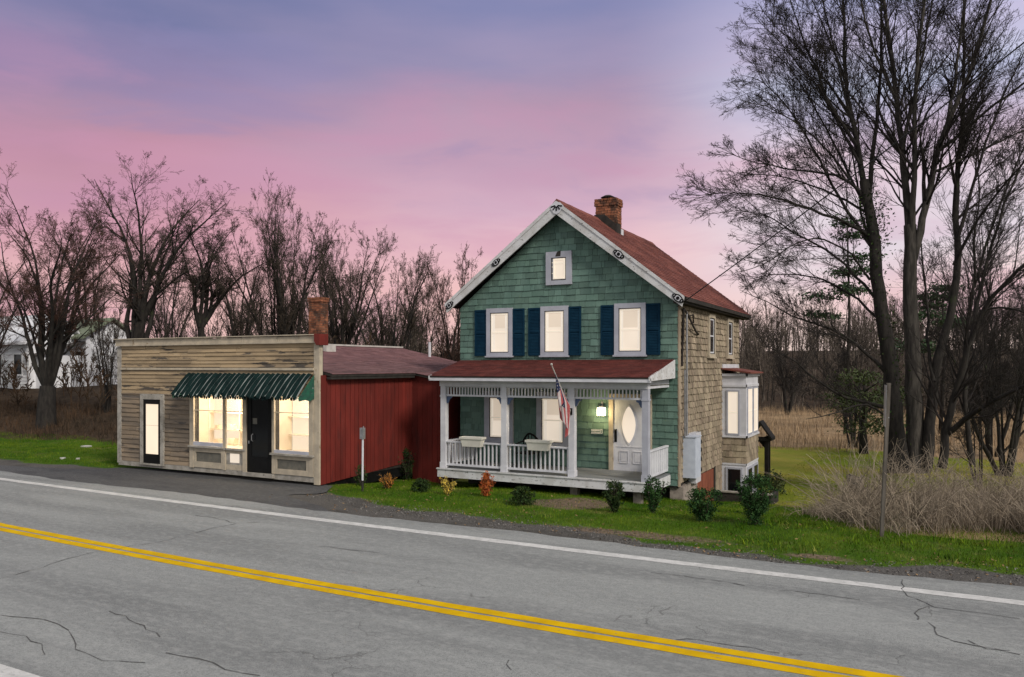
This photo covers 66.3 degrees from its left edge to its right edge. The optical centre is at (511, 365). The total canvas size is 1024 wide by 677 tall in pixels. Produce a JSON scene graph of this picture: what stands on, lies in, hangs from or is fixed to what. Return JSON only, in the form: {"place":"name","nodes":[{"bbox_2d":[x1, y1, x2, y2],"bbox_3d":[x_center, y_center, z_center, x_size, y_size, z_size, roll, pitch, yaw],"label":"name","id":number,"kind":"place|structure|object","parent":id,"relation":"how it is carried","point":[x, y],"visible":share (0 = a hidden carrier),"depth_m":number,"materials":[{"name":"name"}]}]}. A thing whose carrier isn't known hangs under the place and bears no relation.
{"place":"outdoors","nodes":[
{"label":"outdoors","id":0,"kind":"place"},
{"bbox_2d":[0,395,116,444],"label":"bank grass","id":1,"kind":"structure","parent":0,"point":[5,404],"depth_m":35.78,"materials":[{"name":"brown plant"}]},
{"bbox_2d":[0,432,128,467],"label":"lawn grass","id":2,"kind":"structure","parent":0,"point":[53,447],"depth_m":28.68,"materials":[{"name":"green plant"}]},
{"bbox_2d":[0,465,331,510],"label":"driveway","id":3,"kind":"structure","parent":0,"point":[263,490],"depth_m":20.90,"materials":[{"name":"grey asphalt"}]},
{"bbox_2d":[0,471,1023,676],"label":"road","id":4,"kind":"structure","parent":0,"point":[238,624],"depth_m":10.14,"materials":[{"name":"grey asphalt"}]},
{"bbox_2d":[0,664,40,676],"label":"road edge line","id":5,"kind":"object","parent":4,"relation":"on","point":[6,671],"visible":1,"depth_m":7.89,"materials":[{"name":"white paint"}]},
{"bbox_2d":[0,527,852,676],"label":"road centre line","id":6,"kind":"object","parent":4,"relation":"on","point":[762,664],"visible":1,"depth_m":9.68,"materials":[{"name":"yellow paint"}]},
{"bbox_2d":[0,523,901,676],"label":"road centre line","id":7,"kind":"object","parent":4,"relation":"on","point":[847,670],"visible":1,"depth_m":9.76,"materials":[{"name":"yellow paint"}]},
{"bbox_2d":[0,515,1019,675],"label":"road cracks","id":8,"kind":"object","parent":4,"relation":"on","point":[508,660],"visible":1,"depth_m":9.13,"materials":[{"name":"black asphalt"}]},
{"bbox_2d":[0,478,1023,604],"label":"road edge line","id":9,"kind":"object","parent":4,"relation":"on","point":[958,595],"visible":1,"depth_m":13.01,"materials":[{"name":"white paint"}]},
{"bbox_2d":[0,349,1023,586],"bbox_3d":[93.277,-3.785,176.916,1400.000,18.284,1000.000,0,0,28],"label":"ground","id":10,"kind":"structure","parent":0,"point":[783,459],"depth_m":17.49,"materials":[{"name":"green plant"}]},
{"bbox_2d":[0,236,54,365],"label":"bare tree","id":11,"kind":"object","parent":10,"relation":"on","point":[5,331],"visible":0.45,"depth_m":44.70,"materials":[{"name":"brown plant"}]},
{"bbox_2d":[0,315,78,388],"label":"white house","id":12,"kind":"structure","parent":10,"relation":"on","point":[16,354],"depth_m":47.41,"materials":[{"name":"paint"}]},
{"bbox_2d":[0,353,2,375],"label":"window","id":13,"kind":"structure","parent":12,"relation":"in","point":[1,361],"depth_m":48.06,"materials":[{"name":"white paint"}]},
{"bbox_2d":[12,353,22,375],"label":"window","id":14,"kind":"structure","parent":12,"relation":"in","point":[15,356],"depth_m":47.30,"materials":[{"name":"white paint"}]},
{"bbox_2d":[0,151,147,429],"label":"bare tree","id":15,"kind":"object","parent":10,"relation":"on","point":[58,335],"visible":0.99,"depth_m":35.30,"materials":[{"name":"brown plant"}]},
{"bbox_2d":[34,318,126,387],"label":"white house","id":16,"kind":"structure","parent":10,"relation":"on","point":[83,340],"depth_m":49.33,"materials":[{"name":"paint"}]},
{"bbox_2d":[45,212,130,326],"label":"bare tree","id":17,"kind":"object","parent":10,"relation":"on","point":[92,267],"visible":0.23,"depth_m":50.72,"materials":[{"name":"brown plant"}]},
{"bbox_2d":[84,272,128,412],"bbox_3d":[-19.119,-0.992,37.140,2.883,7.025,1.449,0,0,28],"label":"bare tree","id":18,"kind":"object","parent":10,"relation":"on","point":[106,406],"visible":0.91,"depth_m":37.19,"materials":[{"name":"brown plant"}]},
{"bbox_2d":[74,151,254,338],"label":"bare tree","id":19,"kind":"object","parent":10,"relation":"on","point":[143,309],"visible":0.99,"depth_m":40.44,"materials":[{"name":"brown plant"}]},
{"bbox_2d":[128,221,221,337],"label":"bare tree","id":20,"kind":"object","parent":10,"relation":"on","point":[167,330],"visible":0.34,"depth_m":62.13,"materials":[{"name":"brown plant"}]},
{"bbox_2d":[0,332,374,414],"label":"thicket","id":21,"kind":"object","parent":10,"relation":"on","point":[16,381],"visible":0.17,"depth_m":41.47,"materials":[{"name":"plant"}]},
{"bbox_2d":[161,204,304,336],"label":"bare tree","id":22,"kind":"object","parent":10,"relation":"on","point":[203,285],"visible":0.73,"depth_m":42.39,"materials":[{"name":"brown plant"}]},
{"bbox_2d":[198,222,286,337],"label":"bare tree","id":23,"kind":"object","parent":10,"relation":"on","point":[236,327],"visible":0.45,"depth_m":55.05,"materials":[{"name":"brown plant"}]},
{"bbox_2d":[203,168,340,336],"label":"bare tree","id":24,"kind":"object","parent":10,"relation":"on","point":[286,317],"visible":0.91,"depth_m":40.96,"materials":[{"name":"brown plant"}]},
{"bbox_2d":[96,276,459,358],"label":"thicket","id":25,"kind":"object","parent":10,"relation":"on","point":[214,328],"visible":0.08,"depth_m":61.23,"materials":[{"name":"brown plant"}]},
{"bbox_2d":[113,297,460,484],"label":"shop building","id":26,"kind":"structure","parent":10,"relation":"on","point":[302,407],"depth_m":22.31,"materials":[{"name":"beige paint"}]},
{"bbox_2d":[140,394,164,465],"bbox_3d":[-10.664,1.885,23.236,1.020,2.110,0.079,0,0,28],"label":"door","id":27,"kind":"structure","parent":26,"relation":"in","point":[152,411],"depth_m":23.22,"materials":[{"name":"black paint"}]},
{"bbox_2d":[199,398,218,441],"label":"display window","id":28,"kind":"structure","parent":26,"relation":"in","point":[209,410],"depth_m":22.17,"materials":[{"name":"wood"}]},
{"bbox_2d":[247,396,271,472],"bbox_3d":[-6.846,1.765,21.215,0.940,2.230,0.093,0,0,28],"label":"door","id":29,"kind":"structure","parent":26,"relation":"in","point":[259,412],"depth_m":21.26,"materials":[{"name":"black paint"}]},
{"bbox_2d":[275,397,308,450],"bbox_3d":[-5.799,1.495,20.713,1.220,1.690,0.014,0,0,28],"label":"display window","id":30,"kind":"structure","parent":26,"relation":"in","point":[292,397],"depth_m":20.71,"materials":[{"name":"wood"}]},
{"bbox_2d":[269,225,371,339],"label":"bare tree","id":31,"kind":"object","parent":10,"relation":"on","point":[339,263],"visible":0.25,"depth_m":58.61,"materials":[{"name":"brown plant"}]},
{"bbox_2d":[299,213,398,344],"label":"bare tree","id":32,"kind":"object","parent":10,"relation":"on","point":[349,332],"visible":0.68,"depth_m":42.87,"materials":[{"name":"brown plant"}]},
{"bbox_2d":[353,464,367,485],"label":"shrub","id":33,"kind":"object","parent":10,"relation":"on","point":[358,478],"visible":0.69,"depth_m":20.84,"materials":[{"name":"green plant"}]},
{"bbox_2d":[360,426,364,491],"bbox_3d":[-3.755,2.381,19.669,0.110,1.740,0.095,0,0,28],"label":"utility post","id":34,"kind":"object","parent":10,"relation":"on","point":[362,433],"visible":0.91,"depth_m":19.64,"materials":[{"name":"white paint"}]},
{"bbox_2d":[312,242,440,353],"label":"bare tree","id":35,"kind":"object","parent":10,"relation":"on","point":[412,319],"visible":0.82,"depth_m":40.33,"materials":[{"name":"brown plant"}]},
{"bbox_2d":[376,472,395,488],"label":"shrub","id":36,"kind":"object","parent":10,"relation":"on","point":[388,482],"visible":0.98,"depth_m":20.32,"materials":[{"name":"brown plant"}]},
{"bbox_2d":[398,446,415,479],"bbox_3d":[-3.202,2.927,23.400,0.578,1.047,0.779,0,0,28],"label":"shrub","id":37,"kind":"object","parent":10,"relation":"on","point":[405,468],"visible":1,"depth_m":23.46,"materials":[{"name":"green plant"}]},
{"bbox_2d":[410,478,431,492],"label":"shrub","id":38,"kind":"object","parent":10,"relation":"on","point":[421,482],"visible":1,"depth_m":19.73,"materials":[{"name":"green plant"}]},
{"bbox_2d":[396,252,454,355],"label":"bare tree","id":39,"kind":"object","parent":10,"relation":"on","point":[434,311],"visible":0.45,"depth_m":52.15,"materials":[{"name":"brown plant"}]},
{"bbox_2d":[439,475,457,494],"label":"shrub","id":40,"kind":"object","parent":10,"relation":"on","point":[446,487],"visible":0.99,"depth_m":19.39,"materials":[{"name":"yellow plant"}]},
{"bbox_2d":[419,243,483,360],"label":"bare tree","id":41,"kind":"object","parent":10,"relation":"on","point":[453,353],"visible":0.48,"depth_m":42.17,"materials":[{"name":"brown plant"}]},
{"bbox_2d":[478,470,495,496],"bbox_3d":[-0.615,2.896,19.193,0.453,0.673,0.406,0,0,28],"label":"shrub","id":42,"kind":"object","parent":10,"relation":"on","point":[485,487],"visible":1,"depth_m":19.16,"materials":[{"name":"brown plant"}]},
{"bbox_2d":[504,484,535,505],"bbox_3d":[0.198,2.934,17.768,0.706,0.512,0.721,0,0,28],"label":"shrub","id":43,"kind":"object","parent":10,"relation":"on","point":[521,496],"visible":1,"depth_m":17.70,"materials":[{"name":"green plant"}]},
{"bbox_2d":[428,195,762,503],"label":"house","id":44,"kind":"structure","parent":10,"relation":"on","point":[654,381],"depth_m":21.88,"materials":[{"name":"green wood"}]},
{"bbox_2d":[459,436,485,446],"bbox_3d":[-1.060,2.067,21.425,0.700,0.265,0.325,0,0,28],"label":"planter box","id":45,"kind":"object","parent":44,"relation":"attached to","point":[470,441],"visible":1,"depth_m":21.30,"materials":[{"name":"beige plastic"}]},
{"bbox_2d":[485,308,513,356],"bbox_3d":[-0.370,-0.977,23.045,0.930,1.445,0.115,0,0,28],"label":"window","id":46,"kind":"structure","parent":44,"relation":"in","point":[499,321],"depth_m":23.04,"materials":[{"name":"white glass"}]},
{"bbox_2d":[484,391,514,443],"bbox_3d":[-0.392,1.513,23.056,1.020,1.545,0.115,0,0,28],"label":"window","id":47,"kind":"structure","parent":44,"relation":"in","point":[492,406],"depth_m":23.12,"materials":[{"name":"white glass"}]},
{"bbox_2d":[515,433,539,467],"bbox_3d":[0.433,2.347,21.683,0.544,0.986,0.526,0,0,28],"label":"porch chair","id":48,"kind":"object","parent":44,"relation":"on","point":[524,439],"visible":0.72,"depth_m":21.75,"materials":[{"name":"black paint"}]},
{"bbox_2d":[525,439,552,450],"bbox_3d":[0.718,2.067,20.487,0.700,0.265,0.325,0,0,28],"label":"planter box","id":49,"kind":"object","parent":44,"relation":"attached to","point":[538,445],"visible":1,"depth_m":20.36,"materials":[{"name":"beige plastic"}]},
{"bbox_2d":[536,392,567,449],"bbox_3d":[1.147,1.543,22.245,1.060,1.605,0.115,0,0,28],"label":"window","id":50,"kind":"structure","parent":44,"relation":"in","point":[549,425],"depth_m":22.29,"materials":[{"name":"white glass"}]},
{"bbox_2d":[539,305,569,356],"bbox_3d":[1.200,-0.977,22.217,0.920,1.445,0.115,0,0,28],"label":"window","id":51,"kind":"structure","parent":44,"relation":"in","point":[553,319],"depth_m":22.23,"materials":[{"name":"white glass"}]},
{"bbox_2d":[546,250,571,284],"bbox_3d":[1.325,-2.780,22.165,0.790,0.960,0.090,0,0,28],"label":"window","id":52,"kind":"structure","parent":44,"relation":"in","point":[558,263],"depth_m":22.13,"materials":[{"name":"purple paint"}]},
{"bbox_2d":[550,363,571,436],"bbox_3d":[1.281,0.868,19.610,0.286,1.879,1.069,0,0,28],"label":"flag","id":53,"kind":"object","parent":44,"relation":"attached to","point":[565,411],"visible":1,"depth_m":19.55,"materials":[{"name":"fabric"}]},
{"bbox_2d":[613,400,641,471],"bbox_3d":[3.186,1.875,21.170,0.950,1.950,0.115,0,0,28],"label":"door","id":54,"kind":"structure","parent":44,"relation":"in","point":[627,414],"depth_m":21.21,"materials":[{"name":"white paint"}]},
{"bbox_2d":[613,302,646,356],"bbox_3d":[3.186,-0.977,21.170,0.950,1.445,0.115,0,0,28],"label":"window","id":55,"kind":"structure","parent":44,"relation":"in","point":[629,318],"depth_m":21.17,"materials":[{"name":"white glass"}]},
{"bbox_2d":[707,313,716,357],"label":"window","id":56,"kind":"structure","parent":44,"relation":"in","point":[711,322],"depth_m":23.62,"materials":[{"name":"beige paint"}]},
{"bbox_2d":[726,318,734,358],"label":"window","id":57,"kind":"structure","parent":44,"relation":"in","point":[730,322],"depth_m":25.80,"materials":[{"name":"beige paint"}]},
{"bbox_2d":[721,364,762,491],"bbox_3d":[7.602,2.370,25.729,0.930,4.860,2.490,0,0,28],"label":"bay window","id":58,"kind":"structure","parent":44,"relation":"in","point":[740,432],"depth_m":24.83,"materials":[{"name":"white paint"}]},
{"bbox_2d":[677,42,1023,306],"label":"service cable","id":59,"kind":"object","parent":44,"relation":"attached to","point":[865,165],"visible":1,"depth_m":15.57,"materials":[{"name":"black rubber"}]},
{"bbox_2d":[601,480,625,512],"bbox_3d":[2.217,2.820,16.939,0.507,0.756,0.570,0,0,28],"label":"shrub","id":60,"kind":"object","parent":10,"relation":"on","point":[613,502],"visible":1,"depth_m":16.85,"materials":[{"name":"green plant"}]},
{"bbox_2d":[286,480,1022,584],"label":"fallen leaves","id":61,"kind":"object","parent":10,"relation":"on","point":[678,534],"visible":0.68,"depth_m":15.01,"materials":[{"name":"brown plant"}]},
{"bbox_2d":[642,475,667,512],"bbox_3d":[3.084,2.811,17.067,0.639,0.881,0.444,0,0,-22],"label":"shrub","id":62,"kind":"object","parent":10,"relation":"on","point":[651,493],"visible":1,"depth_m":17.02,"materials":[{"name":"green plant"}]},
{"bbox_2d":[310,495,1021,583],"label":"verge gravel","id":63,"kind":"structure","parent":10,"relation":"on","point":[675,541],"depth_m":13.72,"materials":[{"name":"grey gravel"}]},
{"bbox_2d":[685,485,725,521],"bbox_3d":[3.917,2.816,15.969,0.939,0.751,0.722,0,0,-34],"label":"shrub","id":64,"kind":"object","parent":10,"relation":"on","point":[703,511],"visible":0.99,"depth_m":15.85,"materials":[{"name":"green plant"}]},
{"bbox_2d":[456,287,1023,402],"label":"wood","id":65,"kind":"object","parent":10,"relation":"on","point":[749,334],"visible":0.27,"depth_m":132.70,"materials":[{"name":"brown plant"}]},
{"bbox_2d":[716,490,778,504],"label":"retaining wall","id":66,"kind":"structure","parent":10,"relation":"on","point":[732,496],"depth_m":23.90,"materials":[{"name":"grey stone"}]},
{"bbox_2d":[733,472,781,524],"bbox_3d":[4.802,2.638,15.459,0.861,1.065,0.802,0,0,45],"label":"shrub","id":67,"kind":"object","parent":10,"relation":"on","point":[756,504],"visible":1,"depth_m":15.37,"materials":[{"name":"green plant"}]},
{"bbox_2d":[758,420,774,478],"bbox_3d":[9.878,3.389,31.024,0.920,2.480,0.800,0,0,28],"label":"garden arbor","id":68,"kind":"object","parent":10,"relation":"on","point":[764,441],"visible":0.48,"depth_m":30.76,"materials":[{"name":"brown wood"}]},
{"bbox_2d":[764,468,786,494],"bbox_3d":[8.814,3.912,26.396,0.905,0.885,0.950,0,0,-32],"label":"shrub","id":69,"kind":"object","parent":10,"relation":"on","point":[777,484],"visible":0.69,"depth_m":26.31,"materials":[{"name":"green plant"}]},
{"bbox_2d":[751,312,830,414],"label":"bare tree","id":70,"kind":"object","parent":10,"relation":"on","point":[783,380],"visible":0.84,"depth_m":83.87,"materials":[{"name":"brown plant"}]},
{"bbox_2d":[669,0,949,473],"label":"bare maple tree","id":71,"kind":"object","parent":10,"relation":"on","point":[872,238],"visible":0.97,"depth_m":27.13,"materials":[{"name":"brown plant"}]},
{"bbox_2d":[796,192,887,435],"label":"pine tree","id":72,"kind":"object","parent":10,"relation":"on","point":[852,236],"visible":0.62,"depth_m":57.24,"materials":[{"name":"green plant"}]},
{"bbox_2d":[821,325,872,447],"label":"leafy tree","id":73,"kind":"object","parent":10,"relation":"on","point":[843,356],"visible":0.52,"depth_m":46.08,"materials":[{"name":"green plant"}]},
{"bbox_2d":[846,474,861,496],"bbox_3d":[11.143,3.948,25.187,0.601,0.957,0.825,0,0,-13],"label":"tree stump","id":74,"kind":"object","parent":10,"relation":"on","point":[855,482],"visible":0.12,"depth_m":25.16,"materials":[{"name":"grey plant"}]},
{"bbox_2d":[816,365,922,453],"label":"leafy tree","id":75,"kind":"object","parent":10,"relation":"on","point":[866,424],"visible":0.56,"depth_m":41.84,"materials":[{"name":"green plant"}]},
{"bbox_2d":[716,514,1023,568],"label":"weed tufts","id":76,"kind":"object","parent":10,"relation":"on","point":[856,542],"visible":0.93,"depth_m":13.87,"materials":[{"name":"green plant"}]},
{"bbox_2d":[739,347,1022,416],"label":"wood","id":77,"kind":"object","parent":10,"relation":"on","point":[874,365],"visible":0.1,"depth_m":95.81,"materials":[{"name":"brown plant"}]},
{"bbox_2d":[879,383,890,536],"bbox_3d":[6.927,1.847,14.557,0.205,3.063,0.598,0,0,28],"label":"post","id":78,"kind":"object","parent":10,"relation":"on","point":[887,395],"visible":0.88,"depth_m":14.57,"materials":[{"name":"wood"}]},
{"bbox_2d":[758,429,1023,534],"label":"brush canes","id":79,"kind":"object","parent":10,"relation":"on","point":[866,493],"visible":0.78,"depth_m":16.45,"materials":[{"name":"plant"}]},
{"bbox_2d":[758,401,1023,458],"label":"dry reeds","id":80,"kind":"object","parent":10,"relation":"on","point":[827,419],"visible":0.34,"depth_m":56.00,"materials":[{"name":"beige plant"}]},
{"bbox_2d":[758,452,1023,508],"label":"yard grass","id":81,"kind":"structure","parent":10,"relation":"on","point":[855,473],"depth_m":32.41,"materials":[{"name":"plant"}]},
{"bbox_2d":[784,472,1023,535],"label":"dry brush","id":82,"kind":"object","parent":10,"relation":"on","point":[941,525],"visible":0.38,"depth_m":16.06,"materials":[{"name":"plant"}]},
{"bbox_2d":[813,0,1023,473],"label":"bare maple tree","id":83,"kind":"object","parent":10,"relation":"on","point":[913,235],"visible":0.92,"depth_m":26.39,"materials":[{"name":"brown plant"}]},
{"bbox_2d":[895,281,972,432],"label":"pine tree","id":84,"kind":"object","parent":10,"relation":"on","point":[920,315],"visible":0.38,"depth_m":57.75,"materials":[{"name":"green plant"}]},
{"bbox_2d":[878,126,1023,468],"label":"bare maple tree","id":85,"kind":"object","parent":10,"relation":"on","point":[947,429],"visible":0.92,"depth_m":24.60,"materials":[{"name":"brown plant"}]},
{"bbox_2d":[884,0,1023,468],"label":"bare maple tree","id":86,"kind":"object","parent":10,"relation":"on","point":[930,415],"visible":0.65,"depth_m":26.26,"materials":[{"name":"brown plant"}]},
{"bbox_2d":[896,235,1023,476],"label":"bare tree","id":87,"kind":"object","parent":10,"relation":"on","point":[1018,420],"visible":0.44,"depth_m":32.27,"materials":[{"name":"brown plant"}]},
{"bbox_2d":[922,84,1023,464],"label":"bare maple tree","id":88,"kind":"object","parent":10,"relation":"on","point":[964,404],"visible":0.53,"depth_m":28.54,"materials":[{"name":"brown plant"}]},
{"bbox_2d":[922,256,1023,456],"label":"bare tree","id":89,"kind":"object","parent":10,"relation":"on","point":[988,444],"visible":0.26,"depth_m":40.76,"materials":[{"name":"brown plant"}]},
{"bbox_2d":[923,305,1023,486],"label":"bare tree","id":90,"kind":"object","parent":10,"relation":"on","point":[974,425],"visible":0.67,"depth_m":29.08,"materials":[{"name":"brown plant"}]},
{"bbox_2d":[0,0,1023,353],"label":"sky","id":91,"kind":"structure","parent":0,"point":[447,124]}
]}

